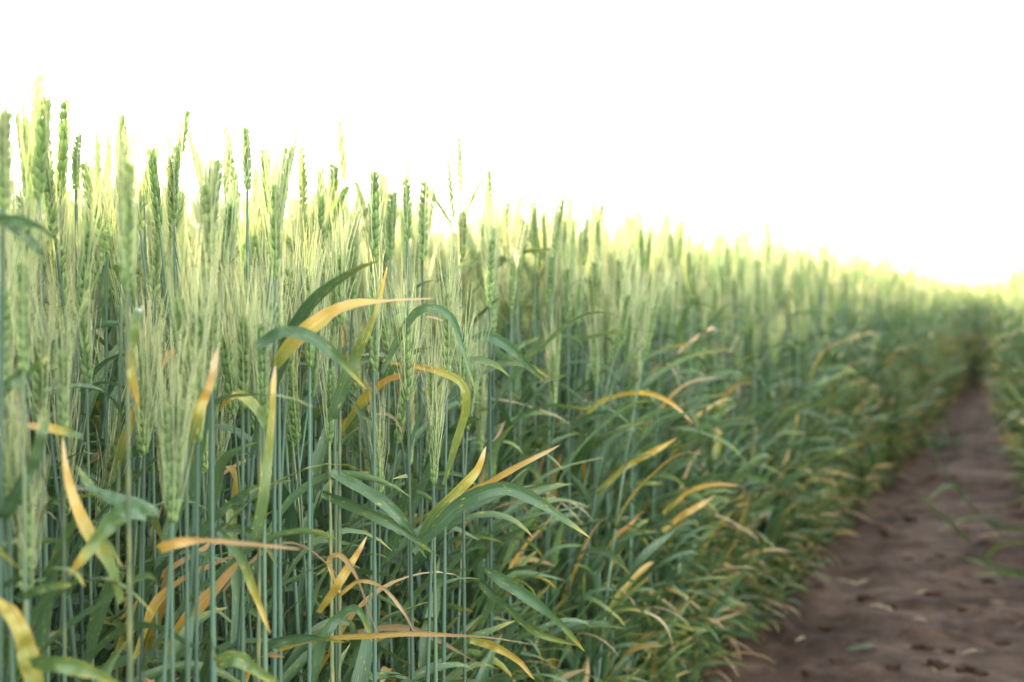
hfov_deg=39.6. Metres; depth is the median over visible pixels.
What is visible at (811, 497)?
wheat plant
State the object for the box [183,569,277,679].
wheat plant
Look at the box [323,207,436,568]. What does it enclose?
wheat plant
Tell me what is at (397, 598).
wheat plant
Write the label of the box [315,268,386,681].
wheat plant
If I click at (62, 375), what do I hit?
wheat plant
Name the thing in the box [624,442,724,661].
wheat plant
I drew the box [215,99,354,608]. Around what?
wheat plant
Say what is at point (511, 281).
wheat plant
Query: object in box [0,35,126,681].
wheat plant
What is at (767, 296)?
wheat plant
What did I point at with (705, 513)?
wheat plant
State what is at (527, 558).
wheat plant
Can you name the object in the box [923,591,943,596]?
soil clod
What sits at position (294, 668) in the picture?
wheat plant
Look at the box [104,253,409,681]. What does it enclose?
wheat plant
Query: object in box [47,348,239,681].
wheat plant
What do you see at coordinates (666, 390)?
wheat plant
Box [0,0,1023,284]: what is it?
sky
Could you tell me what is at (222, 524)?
wheat plant
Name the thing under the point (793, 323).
wheat plant
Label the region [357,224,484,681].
wheat plant
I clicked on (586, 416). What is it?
wheat plant
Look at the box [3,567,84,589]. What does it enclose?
wheat plant
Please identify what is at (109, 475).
wheat plant
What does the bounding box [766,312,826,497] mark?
wheat plant
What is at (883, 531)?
soil clod
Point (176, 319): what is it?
wheat plant
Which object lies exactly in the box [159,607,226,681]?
wheat plant
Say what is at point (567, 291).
wheat plant
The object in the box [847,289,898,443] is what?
wheat plant
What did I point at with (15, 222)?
wheat plant
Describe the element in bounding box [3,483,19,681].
wheat plant
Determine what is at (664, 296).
wheat plant
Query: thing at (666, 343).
wheat plant
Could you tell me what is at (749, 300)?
wheat plant
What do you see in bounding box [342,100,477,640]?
wheat plant
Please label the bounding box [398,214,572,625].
wheat plant
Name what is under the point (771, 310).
wheat plant
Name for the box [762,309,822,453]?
wheat plant
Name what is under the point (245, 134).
wheat plant
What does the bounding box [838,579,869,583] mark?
straw scrap
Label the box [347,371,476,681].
wheat plant
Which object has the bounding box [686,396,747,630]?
wheat plant
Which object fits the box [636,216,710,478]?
wheat plant
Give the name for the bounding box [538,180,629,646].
wheat plant
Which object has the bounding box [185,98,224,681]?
wheat plant
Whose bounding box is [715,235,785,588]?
wheat plant
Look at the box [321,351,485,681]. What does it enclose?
wheat plant
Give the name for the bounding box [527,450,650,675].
wheat plant
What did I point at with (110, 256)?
wheat plant
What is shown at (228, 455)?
wheat plant
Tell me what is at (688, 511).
wheat plant
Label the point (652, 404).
wheat plant
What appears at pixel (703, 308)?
wheat plant
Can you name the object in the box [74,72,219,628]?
wheat plant
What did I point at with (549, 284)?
wheat plant
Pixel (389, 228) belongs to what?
wheat plant
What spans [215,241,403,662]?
wheat plant
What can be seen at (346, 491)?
wheat plant
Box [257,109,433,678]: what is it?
wheat plant
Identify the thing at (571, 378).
wheat plant
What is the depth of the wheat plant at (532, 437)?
2.23 m
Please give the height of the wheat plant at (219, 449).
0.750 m
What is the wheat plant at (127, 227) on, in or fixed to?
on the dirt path
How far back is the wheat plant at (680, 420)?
2.89 m
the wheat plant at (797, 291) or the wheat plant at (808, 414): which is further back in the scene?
the wheat plant at (808, 414)
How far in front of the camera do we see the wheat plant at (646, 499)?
3.15 m
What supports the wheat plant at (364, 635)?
on the dirt path
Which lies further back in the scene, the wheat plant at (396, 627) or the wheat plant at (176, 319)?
the wheat plant at (396, 627)
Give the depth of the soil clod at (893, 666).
3.08 m
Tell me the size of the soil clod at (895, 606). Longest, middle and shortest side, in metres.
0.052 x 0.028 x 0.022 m
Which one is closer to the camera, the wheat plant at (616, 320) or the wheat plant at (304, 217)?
the wheat plant at (304, 217)
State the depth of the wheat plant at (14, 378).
1.23 m
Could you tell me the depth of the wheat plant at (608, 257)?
2.86 m
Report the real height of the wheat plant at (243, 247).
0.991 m
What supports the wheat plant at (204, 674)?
on the dirt path
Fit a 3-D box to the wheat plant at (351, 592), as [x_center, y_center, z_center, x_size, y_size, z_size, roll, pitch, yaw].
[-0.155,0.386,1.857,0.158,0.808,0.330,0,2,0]
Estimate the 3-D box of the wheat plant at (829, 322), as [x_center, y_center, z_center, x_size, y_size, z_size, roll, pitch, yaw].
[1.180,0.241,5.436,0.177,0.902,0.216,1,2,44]
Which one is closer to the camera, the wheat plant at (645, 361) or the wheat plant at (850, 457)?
the wheat plant at (645, 361)
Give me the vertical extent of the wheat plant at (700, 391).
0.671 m
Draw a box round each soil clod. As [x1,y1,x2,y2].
[801,668,816,675]
[817,624,840,630]
[829,657,844,662]
[856,592,879,600]
[878,527,888,534]
[885,662,900,670]
[891,602,899,608]
[902,516,918,521]
[910,640,934,649]
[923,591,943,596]
[925,658,949,667]
[942,647,955,653]
[955,662,989,674]
[957,607,968,610]
[980,578,995,582]
[995,639,1009,645]
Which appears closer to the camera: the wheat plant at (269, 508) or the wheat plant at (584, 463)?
the wheat plant at (269, 508)
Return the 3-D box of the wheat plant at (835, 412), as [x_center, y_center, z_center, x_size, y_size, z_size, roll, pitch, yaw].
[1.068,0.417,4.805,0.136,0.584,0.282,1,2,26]
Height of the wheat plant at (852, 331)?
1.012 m
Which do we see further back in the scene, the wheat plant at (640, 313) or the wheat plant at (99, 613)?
the wheat plant at (640, 313)
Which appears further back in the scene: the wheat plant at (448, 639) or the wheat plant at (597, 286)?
the wheat plant at (597, 286)
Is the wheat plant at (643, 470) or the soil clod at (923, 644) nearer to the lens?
the wheat plant at (643, 470)
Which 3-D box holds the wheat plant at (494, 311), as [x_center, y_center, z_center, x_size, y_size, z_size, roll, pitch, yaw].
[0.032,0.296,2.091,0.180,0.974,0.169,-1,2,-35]
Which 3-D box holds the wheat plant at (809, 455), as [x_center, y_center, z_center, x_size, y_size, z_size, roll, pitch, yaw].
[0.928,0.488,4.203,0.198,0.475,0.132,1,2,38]
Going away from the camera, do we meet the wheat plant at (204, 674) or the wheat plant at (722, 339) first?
the wheat plant at (204, 674)
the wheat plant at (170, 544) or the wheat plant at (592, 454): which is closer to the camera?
the wheat plant at (170, 544)
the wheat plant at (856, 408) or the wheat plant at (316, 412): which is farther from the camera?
the wheat plant at (856, 408)
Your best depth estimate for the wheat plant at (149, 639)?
1.36 m
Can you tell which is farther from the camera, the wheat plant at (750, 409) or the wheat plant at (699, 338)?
the wheat plant at (750, 409)
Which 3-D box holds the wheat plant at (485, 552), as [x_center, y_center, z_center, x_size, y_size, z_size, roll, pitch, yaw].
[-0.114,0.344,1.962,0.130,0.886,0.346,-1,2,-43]
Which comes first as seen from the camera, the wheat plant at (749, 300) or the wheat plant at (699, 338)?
the wheat plant at (699, 338)
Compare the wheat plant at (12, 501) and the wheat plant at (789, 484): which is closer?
the wheat plant at (12, 501)
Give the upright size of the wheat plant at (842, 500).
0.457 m
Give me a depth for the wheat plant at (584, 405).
2.57 m
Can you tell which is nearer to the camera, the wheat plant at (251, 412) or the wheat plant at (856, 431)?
the wheat plant at (251, 412)
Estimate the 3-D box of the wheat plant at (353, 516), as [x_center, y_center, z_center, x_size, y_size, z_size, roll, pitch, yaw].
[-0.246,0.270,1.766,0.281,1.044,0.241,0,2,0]
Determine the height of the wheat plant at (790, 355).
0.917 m
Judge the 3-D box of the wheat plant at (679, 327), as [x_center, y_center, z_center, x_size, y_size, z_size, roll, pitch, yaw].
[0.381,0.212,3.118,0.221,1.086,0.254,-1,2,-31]
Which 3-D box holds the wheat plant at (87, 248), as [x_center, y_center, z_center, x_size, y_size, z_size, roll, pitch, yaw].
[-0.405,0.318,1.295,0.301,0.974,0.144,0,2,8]
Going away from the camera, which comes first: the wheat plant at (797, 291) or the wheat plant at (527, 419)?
the wheat plant at (527, 419)
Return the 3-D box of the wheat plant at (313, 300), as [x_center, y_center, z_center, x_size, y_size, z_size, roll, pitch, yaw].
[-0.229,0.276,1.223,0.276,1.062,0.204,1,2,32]
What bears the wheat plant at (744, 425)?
on the dirt path
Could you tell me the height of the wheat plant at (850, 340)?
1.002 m
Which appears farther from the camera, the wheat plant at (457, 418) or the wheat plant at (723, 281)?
the wheat plant at (723, 281)
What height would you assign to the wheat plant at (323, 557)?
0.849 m
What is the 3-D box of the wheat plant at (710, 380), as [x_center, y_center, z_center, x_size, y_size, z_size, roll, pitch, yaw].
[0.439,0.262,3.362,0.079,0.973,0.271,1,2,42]
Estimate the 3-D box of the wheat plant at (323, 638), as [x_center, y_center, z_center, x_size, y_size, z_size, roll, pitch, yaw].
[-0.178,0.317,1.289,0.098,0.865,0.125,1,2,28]
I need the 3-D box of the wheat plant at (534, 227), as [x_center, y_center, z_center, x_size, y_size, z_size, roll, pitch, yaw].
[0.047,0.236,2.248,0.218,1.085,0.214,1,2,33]
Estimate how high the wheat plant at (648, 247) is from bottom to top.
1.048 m
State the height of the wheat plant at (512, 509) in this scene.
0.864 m
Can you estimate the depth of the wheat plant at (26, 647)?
0.97 m
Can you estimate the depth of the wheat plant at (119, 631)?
1.18 m
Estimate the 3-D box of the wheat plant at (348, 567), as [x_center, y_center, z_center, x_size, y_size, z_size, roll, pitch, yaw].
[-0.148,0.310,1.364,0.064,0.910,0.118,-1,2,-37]
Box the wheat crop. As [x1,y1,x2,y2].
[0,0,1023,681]
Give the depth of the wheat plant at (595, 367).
2.31 m
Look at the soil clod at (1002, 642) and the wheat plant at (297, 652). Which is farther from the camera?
the soil clod at (1002, 642)
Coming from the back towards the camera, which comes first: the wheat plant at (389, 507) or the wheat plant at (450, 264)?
the wheat plant at (450, 264)
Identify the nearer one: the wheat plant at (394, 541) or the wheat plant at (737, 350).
the wheat plant at (394, 541)
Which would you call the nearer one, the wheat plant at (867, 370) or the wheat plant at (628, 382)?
the wheat plant at (628, 382)
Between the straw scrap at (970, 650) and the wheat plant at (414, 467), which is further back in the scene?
the straw scrap at (970, 650)
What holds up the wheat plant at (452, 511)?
on the dirt path
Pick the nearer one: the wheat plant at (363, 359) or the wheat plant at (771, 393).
the wheat plant at (363, 359)
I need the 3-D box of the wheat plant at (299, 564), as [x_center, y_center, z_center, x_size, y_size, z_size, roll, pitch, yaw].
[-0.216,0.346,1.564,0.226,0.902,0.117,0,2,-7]
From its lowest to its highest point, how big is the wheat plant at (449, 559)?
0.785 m
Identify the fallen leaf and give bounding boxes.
[846,642,876,649]
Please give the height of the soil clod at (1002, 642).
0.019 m
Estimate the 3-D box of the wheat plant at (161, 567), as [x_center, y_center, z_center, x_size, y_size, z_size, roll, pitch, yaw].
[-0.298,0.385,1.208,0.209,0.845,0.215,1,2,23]
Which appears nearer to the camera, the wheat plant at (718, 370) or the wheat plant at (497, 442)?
the wheat plant at (497, 442)
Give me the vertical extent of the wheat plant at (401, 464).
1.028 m
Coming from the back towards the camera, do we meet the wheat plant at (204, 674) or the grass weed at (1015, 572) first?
the grass weed at (1015, 572)
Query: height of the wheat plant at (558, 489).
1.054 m
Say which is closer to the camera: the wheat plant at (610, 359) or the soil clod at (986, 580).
the wheat plant at (610, 359)
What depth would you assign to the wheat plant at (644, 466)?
2.73 m
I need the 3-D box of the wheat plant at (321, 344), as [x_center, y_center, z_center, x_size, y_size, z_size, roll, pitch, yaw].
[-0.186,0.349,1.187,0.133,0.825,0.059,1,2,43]
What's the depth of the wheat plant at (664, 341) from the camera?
2.91 m
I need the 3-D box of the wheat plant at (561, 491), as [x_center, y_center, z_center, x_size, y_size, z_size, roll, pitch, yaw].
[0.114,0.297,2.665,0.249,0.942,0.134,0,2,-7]
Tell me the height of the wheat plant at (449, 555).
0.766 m
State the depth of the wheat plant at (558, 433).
2.30 m
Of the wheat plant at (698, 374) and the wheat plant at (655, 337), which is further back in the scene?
the wheat plant at (698, 374)
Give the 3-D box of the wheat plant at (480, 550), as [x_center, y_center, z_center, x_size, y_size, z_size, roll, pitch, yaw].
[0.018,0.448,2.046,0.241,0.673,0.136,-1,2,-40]
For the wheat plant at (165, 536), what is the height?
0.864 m
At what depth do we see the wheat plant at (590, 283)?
2.48 m
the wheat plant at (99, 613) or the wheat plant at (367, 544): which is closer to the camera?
the wheat plant at (99, 613)
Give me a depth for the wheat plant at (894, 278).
6.42 m
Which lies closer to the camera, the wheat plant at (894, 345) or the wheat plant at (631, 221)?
the wheat plant at (631, 221)
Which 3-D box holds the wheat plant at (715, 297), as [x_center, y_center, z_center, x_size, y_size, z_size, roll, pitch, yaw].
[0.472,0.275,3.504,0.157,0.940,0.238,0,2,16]
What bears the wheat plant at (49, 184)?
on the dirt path
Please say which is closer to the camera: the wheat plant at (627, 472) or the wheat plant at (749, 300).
the wheat plant at (627, 472)
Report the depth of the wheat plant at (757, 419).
3.81 m
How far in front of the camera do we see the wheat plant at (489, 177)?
2.11 m
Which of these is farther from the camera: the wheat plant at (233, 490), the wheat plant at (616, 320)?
the wheat plant at (616, 320)
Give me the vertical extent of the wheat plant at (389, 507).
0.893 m
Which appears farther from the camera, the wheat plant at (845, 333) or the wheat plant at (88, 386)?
the wheat plant at (845, 333)
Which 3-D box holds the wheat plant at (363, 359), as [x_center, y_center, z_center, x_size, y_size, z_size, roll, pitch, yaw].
[-0.288,0.252,1.636,0.297,1.087,0.172,0,2,0]
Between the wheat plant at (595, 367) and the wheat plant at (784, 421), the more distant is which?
the wheat plant at (784, 421)
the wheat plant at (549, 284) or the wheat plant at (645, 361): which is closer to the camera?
the wheat plant at (549, 284)
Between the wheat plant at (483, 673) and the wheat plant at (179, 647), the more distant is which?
the wheat plant at (483, 673)
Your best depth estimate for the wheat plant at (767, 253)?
4.10 m
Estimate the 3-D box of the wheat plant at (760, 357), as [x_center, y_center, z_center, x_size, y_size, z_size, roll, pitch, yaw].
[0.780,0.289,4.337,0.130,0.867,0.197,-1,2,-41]
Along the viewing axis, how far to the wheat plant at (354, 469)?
1.94 m
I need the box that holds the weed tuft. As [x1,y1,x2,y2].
[924,422,988,450]
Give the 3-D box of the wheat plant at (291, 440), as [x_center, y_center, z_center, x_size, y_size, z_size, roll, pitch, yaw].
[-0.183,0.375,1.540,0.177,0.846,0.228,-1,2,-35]
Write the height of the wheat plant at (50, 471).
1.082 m
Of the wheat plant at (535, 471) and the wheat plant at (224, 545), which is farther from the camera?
the wheat plant at (535, 471)
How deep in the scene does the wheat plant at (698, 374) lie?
3.52 m
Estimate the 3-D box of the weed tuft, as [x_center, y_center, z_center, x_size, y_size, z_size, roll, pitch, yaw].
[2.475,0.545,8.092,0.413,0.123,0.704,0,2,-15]
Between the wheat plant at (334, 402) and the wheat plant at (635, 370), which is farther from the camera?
the wheat plant at (635, 370)
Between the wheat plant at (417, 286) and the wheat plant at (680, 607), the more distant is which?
the wheat plant at (680, 607)
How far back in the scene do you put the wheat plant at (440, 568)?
2.18 m
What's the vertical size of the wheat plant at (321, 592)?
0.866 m
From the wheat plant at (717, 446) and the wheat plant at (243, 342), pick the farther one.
the wheat plant at (717, 446)
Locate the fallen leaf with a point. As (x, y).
(864, 645)
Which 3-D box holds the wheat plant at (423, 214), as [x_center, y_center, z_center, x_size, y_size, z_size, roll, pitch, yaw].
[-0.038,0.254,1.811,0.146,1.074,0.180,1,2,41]
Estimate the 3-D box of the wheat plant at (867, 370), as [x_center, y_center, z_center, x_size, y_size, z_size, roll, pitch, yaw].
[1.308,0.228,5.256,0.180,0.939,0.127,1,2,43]
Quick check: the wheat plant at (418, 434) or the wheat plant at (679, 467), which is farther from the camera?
the wheat plant at (679, 467)
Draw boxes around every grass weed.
[911,414,1023,549]
[921,497,1023,579]
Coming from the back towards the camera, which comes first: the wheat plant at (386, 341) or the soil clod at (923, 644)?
the soil clod at (923, 644)
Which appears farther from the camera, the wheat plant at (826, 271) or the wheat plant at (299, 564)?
the wheat plant at (826, 271)
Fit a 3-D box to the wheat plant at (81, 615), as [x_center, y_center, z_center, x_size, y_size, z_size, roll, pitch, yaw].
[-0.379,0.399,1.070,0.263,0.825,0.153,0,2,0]
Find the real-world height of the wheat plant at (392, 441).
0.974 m
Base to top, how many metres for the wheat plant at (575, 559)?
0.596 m
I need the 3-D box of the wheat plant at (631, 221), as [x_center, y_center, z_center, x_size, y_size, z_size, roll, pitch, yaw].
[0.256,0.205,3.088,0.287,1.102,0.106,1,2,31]
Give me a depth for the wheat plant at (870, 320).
6.07 m
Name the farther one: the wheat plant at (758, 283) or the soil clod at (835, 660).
the wheat plant at (758, 283)
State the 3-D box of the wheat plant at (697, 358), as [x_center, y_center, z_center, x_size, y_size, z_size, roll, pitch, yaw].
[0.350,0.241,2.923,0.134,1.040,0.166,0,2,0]
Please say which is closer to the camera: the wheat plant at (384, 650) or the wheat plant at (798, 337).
the wheat plant at (384, 650)
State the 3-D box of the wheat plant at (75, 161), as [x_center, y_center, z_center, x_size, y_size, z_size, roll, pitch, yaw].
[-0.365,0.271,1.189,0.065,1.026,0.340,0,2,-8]
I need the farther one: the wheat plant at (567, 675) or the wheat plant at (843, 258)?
the wheat plant at (843, 258)
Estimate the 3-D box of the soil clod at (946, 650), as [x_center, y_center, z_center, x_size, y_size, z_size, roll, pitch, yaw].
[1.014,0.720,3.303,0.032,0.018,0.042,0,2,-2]
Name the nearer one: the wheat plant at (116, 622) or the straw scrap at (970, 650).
the wheat plant at (116, 622)
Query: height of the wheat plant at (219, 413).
1.060 m
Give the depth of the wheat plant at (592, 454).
2.33 m
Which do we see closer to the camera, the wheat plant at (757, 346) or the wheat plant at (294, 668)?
the wheat plant at (294, 668)
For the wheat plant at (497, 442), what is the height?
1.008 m
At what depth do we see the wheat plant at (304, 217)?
1.93 m
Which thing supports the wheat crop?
on the ground
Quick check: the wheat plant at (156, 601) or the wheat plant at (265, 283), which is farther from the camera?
the wheat plant at (265, 283)
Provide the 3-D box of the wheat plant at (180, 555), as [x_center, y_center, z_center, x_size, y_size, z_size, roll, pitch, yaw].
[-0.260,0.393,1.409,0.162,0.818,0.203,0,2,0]
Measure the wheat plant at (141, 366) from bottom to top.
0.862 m
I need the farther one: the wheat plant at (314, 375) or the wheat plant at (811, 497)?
the wheat plant at (811, 497)
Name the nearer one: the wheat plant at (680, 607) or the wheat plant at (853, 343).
the wheat plant at (680, 607)
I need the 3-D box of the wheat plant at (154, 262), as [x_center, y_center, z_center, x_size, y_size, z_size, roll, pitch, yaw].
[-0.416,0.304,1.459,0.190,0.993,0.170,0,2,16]
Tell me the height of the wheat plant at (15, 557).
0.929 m
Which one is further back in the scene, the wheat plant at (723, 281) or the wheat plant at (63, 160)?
the wheat plant at (723, 281)
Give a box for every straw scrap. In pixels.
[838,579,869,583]
[868,603,894,610]
[961,648,981,653]
[980,532,1005,535]
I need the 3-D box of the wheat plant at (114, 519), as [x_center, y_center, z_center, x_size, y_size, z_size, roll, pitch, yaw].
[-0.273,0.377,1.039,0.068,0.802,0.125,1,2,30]
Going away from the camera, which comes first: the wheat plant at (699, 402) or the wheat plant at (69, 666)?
the wheat plant at (69, 666)
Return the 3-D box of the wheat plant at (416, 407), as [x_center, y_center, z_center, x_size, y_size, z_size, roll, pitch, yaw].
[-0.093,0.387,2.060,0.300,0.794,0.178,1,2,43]
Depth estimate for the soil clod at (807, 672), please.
3.09 m
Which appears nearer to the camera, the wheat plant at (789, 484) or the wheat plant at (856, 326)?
the wheat plant at (789, 484)
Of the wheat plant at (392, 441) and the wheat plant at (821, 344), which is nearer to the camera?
the wheat plant at (392, 441)
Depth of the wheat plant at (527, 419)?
2.27 m
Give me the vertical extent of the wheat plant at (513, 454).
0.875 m
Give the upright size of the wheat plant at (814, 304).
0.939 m
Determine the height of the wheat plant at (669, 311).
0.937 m
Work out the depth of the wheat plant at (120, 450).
1.32 m
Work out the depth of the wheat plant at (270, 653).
1.38 m
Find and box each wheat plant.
[0,29,61,681]
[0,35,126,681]
[0,210,104,681]
[0,341,48,681]
[0,383,72,681]
[2,174,118,681]
[3,383,123,681]
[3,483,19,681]
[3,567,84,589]
[4,36,48,631]
[4,79,84,660]
[4,196,154,681]
[9,119,222,681]
[10,2,239,681]
[12,306,94,527]
[14,263,122,681]
[16,573,155,681]
[28,75,214,674]
[33,393,262,680]
[41,158,171,677]
[42,184,256,681]
[43,271,124,681]
[46,24,178,681]
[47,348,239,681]
[50,147,199,681]
[65,226,271,681]
[68,312,212,681]
[70,70,281,643]
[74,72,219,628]
[85,386,203,658]
[93,175,245,664]
[95,630,135,681]
[98,34,252,680]
[99,72,178,677]
[103,69,157,681]
[104,83,291,668]
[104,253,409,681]
[108,198,318,681]
[109,107,306,669]
[120,276,337,681]
[125,297,277,681]
[133,280,233,681]
[135,275,226,681]
[145,313,299,681]
[154,189,386,671]
[158,188,202,681]
[158,329,216,658]
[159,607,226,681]
[168,237,321,681]
[168,562,238,654]
[174,209,228,681]
[174,240,340,681]
[175,299,369,681]
[182,90,386,634]
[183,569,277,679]
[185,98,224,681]
[188,58,367,681]
[188,221,279,681]
[189,112,269,653]
[190,248,269,681]
[198,277,328,681]
[199,135,310,681]
[199,157,321,673]
[201,308,367,654]
[201,367,359,681]
[214,241,417,681]
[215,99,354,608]
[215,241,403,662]
[219,194,354,676]
[219,245,281,681]
[219,246,418,670]
[222,176,390,653]
[225,61,379,679]
[225,257,383,681]
[227,176,366,635]
[231,267,328,681]
[234,220,371,681]
[236,67,260,654]
[237,159,333,638]
[246,270,366,681]
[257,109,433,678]
[264,230,539,681]
[265,290,416,681]
[266,250,360,665]
[267,304,457,681]
[271,274,478,681]
[271,346,465,672]
[284,134,423,615]
[285,316,453,650]
[290,158,425,640]
[292,202,395,681]
[296,123,485,665]
[301,240,438,647]
[305,178,438,681]
[306,140,417,618]
[310,171,456,597]
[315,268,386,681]
[315,297,563,662]
[316,192,413,681]
[316,211,426,681]
[316,349,441,661]
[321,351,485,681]
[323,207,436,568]
[324,239,460,673]
[327,233,588,676]
[332,156,438,502]
[341,401,411,594]
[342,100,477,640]
[343,230,401,659]
[345,286,476,666]
[345,398,448,594]
[346,302,470,659]
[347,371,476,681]
[355,125,465,598]
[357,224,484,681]
[357,385,570,663]
[359,264,488,628]
[359,374,502,680]
[360,235,476,681]
[375,364,456,660]
[376,166,534,676]
[376,273,550,654]
[382,307,469,681]
[382,349,565,652]
[383,254,589,681]
[384,280,477,665]
[388,338,533,681]
[397,230,491,597]
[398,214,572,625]
[399,134,537,681]
[406,122,550,679]
[414,344,492,659]
[414,365,542,645]
[416,278,486,595]
[417,282,553,533]
[423,234,549,630]
[424,319,583,631]
[431,193,586,556]
[433,228,559,681]
[443,284,583,681]
[444,203,593,652]
[446,287,569,674]
[453,421,534,641]
[454,313,551,681]
[460,155,632,681]
[467,342,602,678]
[467,411,560,669]
[470,177,610,678]
[472,186,545,680]
[475,169,590,638]
[475,210,602,681]
[476,282,577,583]
[479,131,505,330]
[483,226,583,681]
[493,498,588,671]
[495,184,565,644]
[495,190,584,647]
[495,209,627,680]
[496,609,626,681]
[498,179,637,614]
[501,206,594,641]
[516,222,638,679]
[521,294,650,681]
[527,281,666,666]
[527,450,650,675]
[528,182,633,623]
[529,297,655,681]
[532,178,647,635]
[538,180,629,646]
[538,261,629,612]
[539,185,602,668]
[539,217,655,673]
[542,244,653,677]
[543,152,653,630]
[545,250,652,585]
[558,280,693,541]
[561,177,611,616]
[561,243,639,618]
[564,454,657,669]
[567,236,668,595]
[572,213,637,632]
[574,186,677,511]
[575,248,657,681]
[584,197,722,595]
[586,219,687,675]
[587,179,674,516]
[587,182,661,547]
[587,265,686,657]
[590,278,684,571]
[594,315,656,506]
[596,275,671,677]
[597,267,700,681]
[600,225,653,518]
[600,247,651,510]
[600,280,686,594]
[601,260,676,639]
[602,279,685,629]
[612,207,686,505]
[613,247,715,681]
[614,215,715,667]
[616,193,735,602]
[617,249,671,649]
[618,312,685,524]
[621,211,775,680]
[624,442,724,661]
[626,321,712,681]
[628,198,729,595]
[630,282,690,546]
[631,287,740,519]
[631,292,728,602]
[635,262,713,585]
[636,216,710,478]
[636,271,723,636]
[638,224,702,501]
[643,262,708,532]
[647,243,719,531]
[649,224,757,675]
[649,229,726,493]
[650,207,717,536]
[651,192,729,602]
[651,221,741,580]
[651,235,720,626]
[651,410,720,641]
[652,201,744,603]
[653,207,736,573]
[653,462,716,605]
[662,286,733,477]
[663,251,740,473]
[664,255,749,649]
[665,257,752,601]
[668,261,758,549]
[670,238,778,508]
[677,222,742,575]
[681,262,737,499]
[681,285,776,612]
[682,258,753,512]
[682,262,732,472]
[683,356,755,665]
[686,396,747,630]
[687,236,783,579]
[692,222,766,540]
[696,267,807,547]
[697,374,748,549]
[697,427,763,558]
[702,278,817,545]
[702,295,806,497]
[706,305,804,496]
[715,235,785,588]
[728,276,813,548]
[732,304,797,494]
[736,407,797,523]
[738,236,805,470]
[745,275,825,456]
[746,307,799,490]
[750,308,799,435]
[751,234,825,588]
[755,251,831,607]
[761,218,815,489]
[761,424,823,610]
[762,277,825,462]
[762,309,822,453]
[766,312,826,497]
[770,247,810,454]
[772,423,850,509]
[777,242,846,518]
[779,266,823,435]
[779,298,833,500]
[785,272,861,498]
[790,299,837,503]
[791,241,856,577]
[792,248,841,569]
[794,232,842,511]
[794,303,841,543]
[797,427,856,514]
[798,251,868,469]
[798,284,857,522]
[804,242,850,455]
[811,379,856,467]
[816,236,849,458]
[823,353,856,514]
[824,292,833,401]
[826,273,881,517]
[830,402,867,463]
[831,387,880,527]
[834,274,884,411]
[835,265,877,458]
[836,240,879,531]
[836,265,875,409]
[839,259,875,484]
[841,290,883,464]
[844,257,878,446]
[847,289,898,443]
[852,302,879,452]
[867,294,894,438]
[872,284,908,490]
[877,287,916,491]
[886,258,916,451]
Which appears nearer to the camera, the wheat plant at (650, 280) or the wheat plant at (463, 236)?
the wheat plant at (463, 236)
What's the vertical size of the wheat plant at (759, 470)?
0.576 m
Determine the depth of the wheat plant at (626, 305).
2.29 m
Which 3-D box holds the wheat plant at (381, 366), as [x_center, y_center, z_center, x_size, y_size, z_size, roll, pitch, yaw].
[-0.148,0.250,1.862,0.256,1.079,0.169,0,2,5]
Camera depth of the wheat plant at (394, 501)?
2.09 m
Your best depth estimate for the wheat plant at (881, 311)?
6.15 m
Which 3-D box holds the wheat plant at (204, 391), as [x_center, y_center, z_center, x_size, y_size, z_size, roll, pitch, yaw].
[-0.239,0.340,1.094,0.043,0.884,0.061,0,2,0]
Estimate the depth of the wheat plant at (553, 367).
2.16 m
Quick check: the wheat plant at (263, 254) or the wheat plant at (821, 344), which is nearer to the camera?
the wheat plant at (263, 254)
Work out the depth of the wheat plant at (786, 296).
4.33 m
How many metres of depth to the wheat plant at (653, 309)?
2.26 m
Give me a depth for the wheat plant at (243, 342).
1.21 m
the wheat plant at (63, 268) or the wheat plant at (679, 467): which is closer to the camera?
the wheat plant at (63, 268)
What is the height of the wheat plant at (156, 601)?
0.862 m
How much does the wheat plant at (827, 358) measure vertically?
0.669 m
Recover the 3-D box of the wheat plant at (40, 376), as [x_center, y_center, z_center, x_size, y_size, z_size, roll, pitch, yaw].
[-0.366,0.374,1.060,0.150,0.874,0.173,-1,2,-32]
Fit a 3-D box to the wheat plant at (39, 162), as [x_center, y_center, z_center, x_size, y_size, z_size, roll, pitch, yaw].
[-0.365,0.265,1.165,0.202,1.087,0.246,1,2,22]
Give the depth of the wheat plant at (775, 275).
4.14 m
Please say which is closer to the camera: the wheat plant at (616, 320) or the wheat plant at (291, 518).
the wheat plant at (291, 518)
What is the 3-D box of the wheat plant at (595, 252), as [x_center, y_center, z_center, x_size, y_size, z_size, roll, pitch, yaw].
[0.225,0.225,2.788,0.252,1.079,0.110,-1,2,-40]
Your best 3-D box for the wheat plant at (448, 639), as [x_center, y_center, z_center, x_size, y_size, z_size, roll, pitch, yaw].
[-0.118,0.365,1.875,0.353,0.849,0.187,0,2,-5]
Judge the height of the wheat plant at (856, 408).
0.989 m
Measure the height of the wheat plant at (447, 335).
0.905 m
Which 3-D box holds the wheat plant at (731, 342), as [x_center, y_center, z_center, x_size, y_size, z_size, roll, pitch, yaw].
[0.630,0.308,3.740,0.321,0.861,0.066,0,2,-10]
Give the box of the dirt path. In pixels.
[692,364,1023,681]
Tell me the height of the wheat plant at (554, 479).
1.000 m
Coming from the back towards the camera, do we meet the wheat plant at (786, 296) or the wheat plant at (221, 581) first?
the wheat plant at (786, 296)
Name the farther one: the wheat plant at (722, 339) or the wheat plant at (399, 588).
the wheat plant at (722, 339)
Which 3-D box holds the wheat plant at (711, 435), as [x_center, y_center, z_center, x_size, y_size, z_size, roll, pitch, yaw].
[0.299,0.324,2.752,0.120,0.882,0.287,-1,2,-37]
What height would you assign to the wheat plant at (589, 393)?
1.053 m

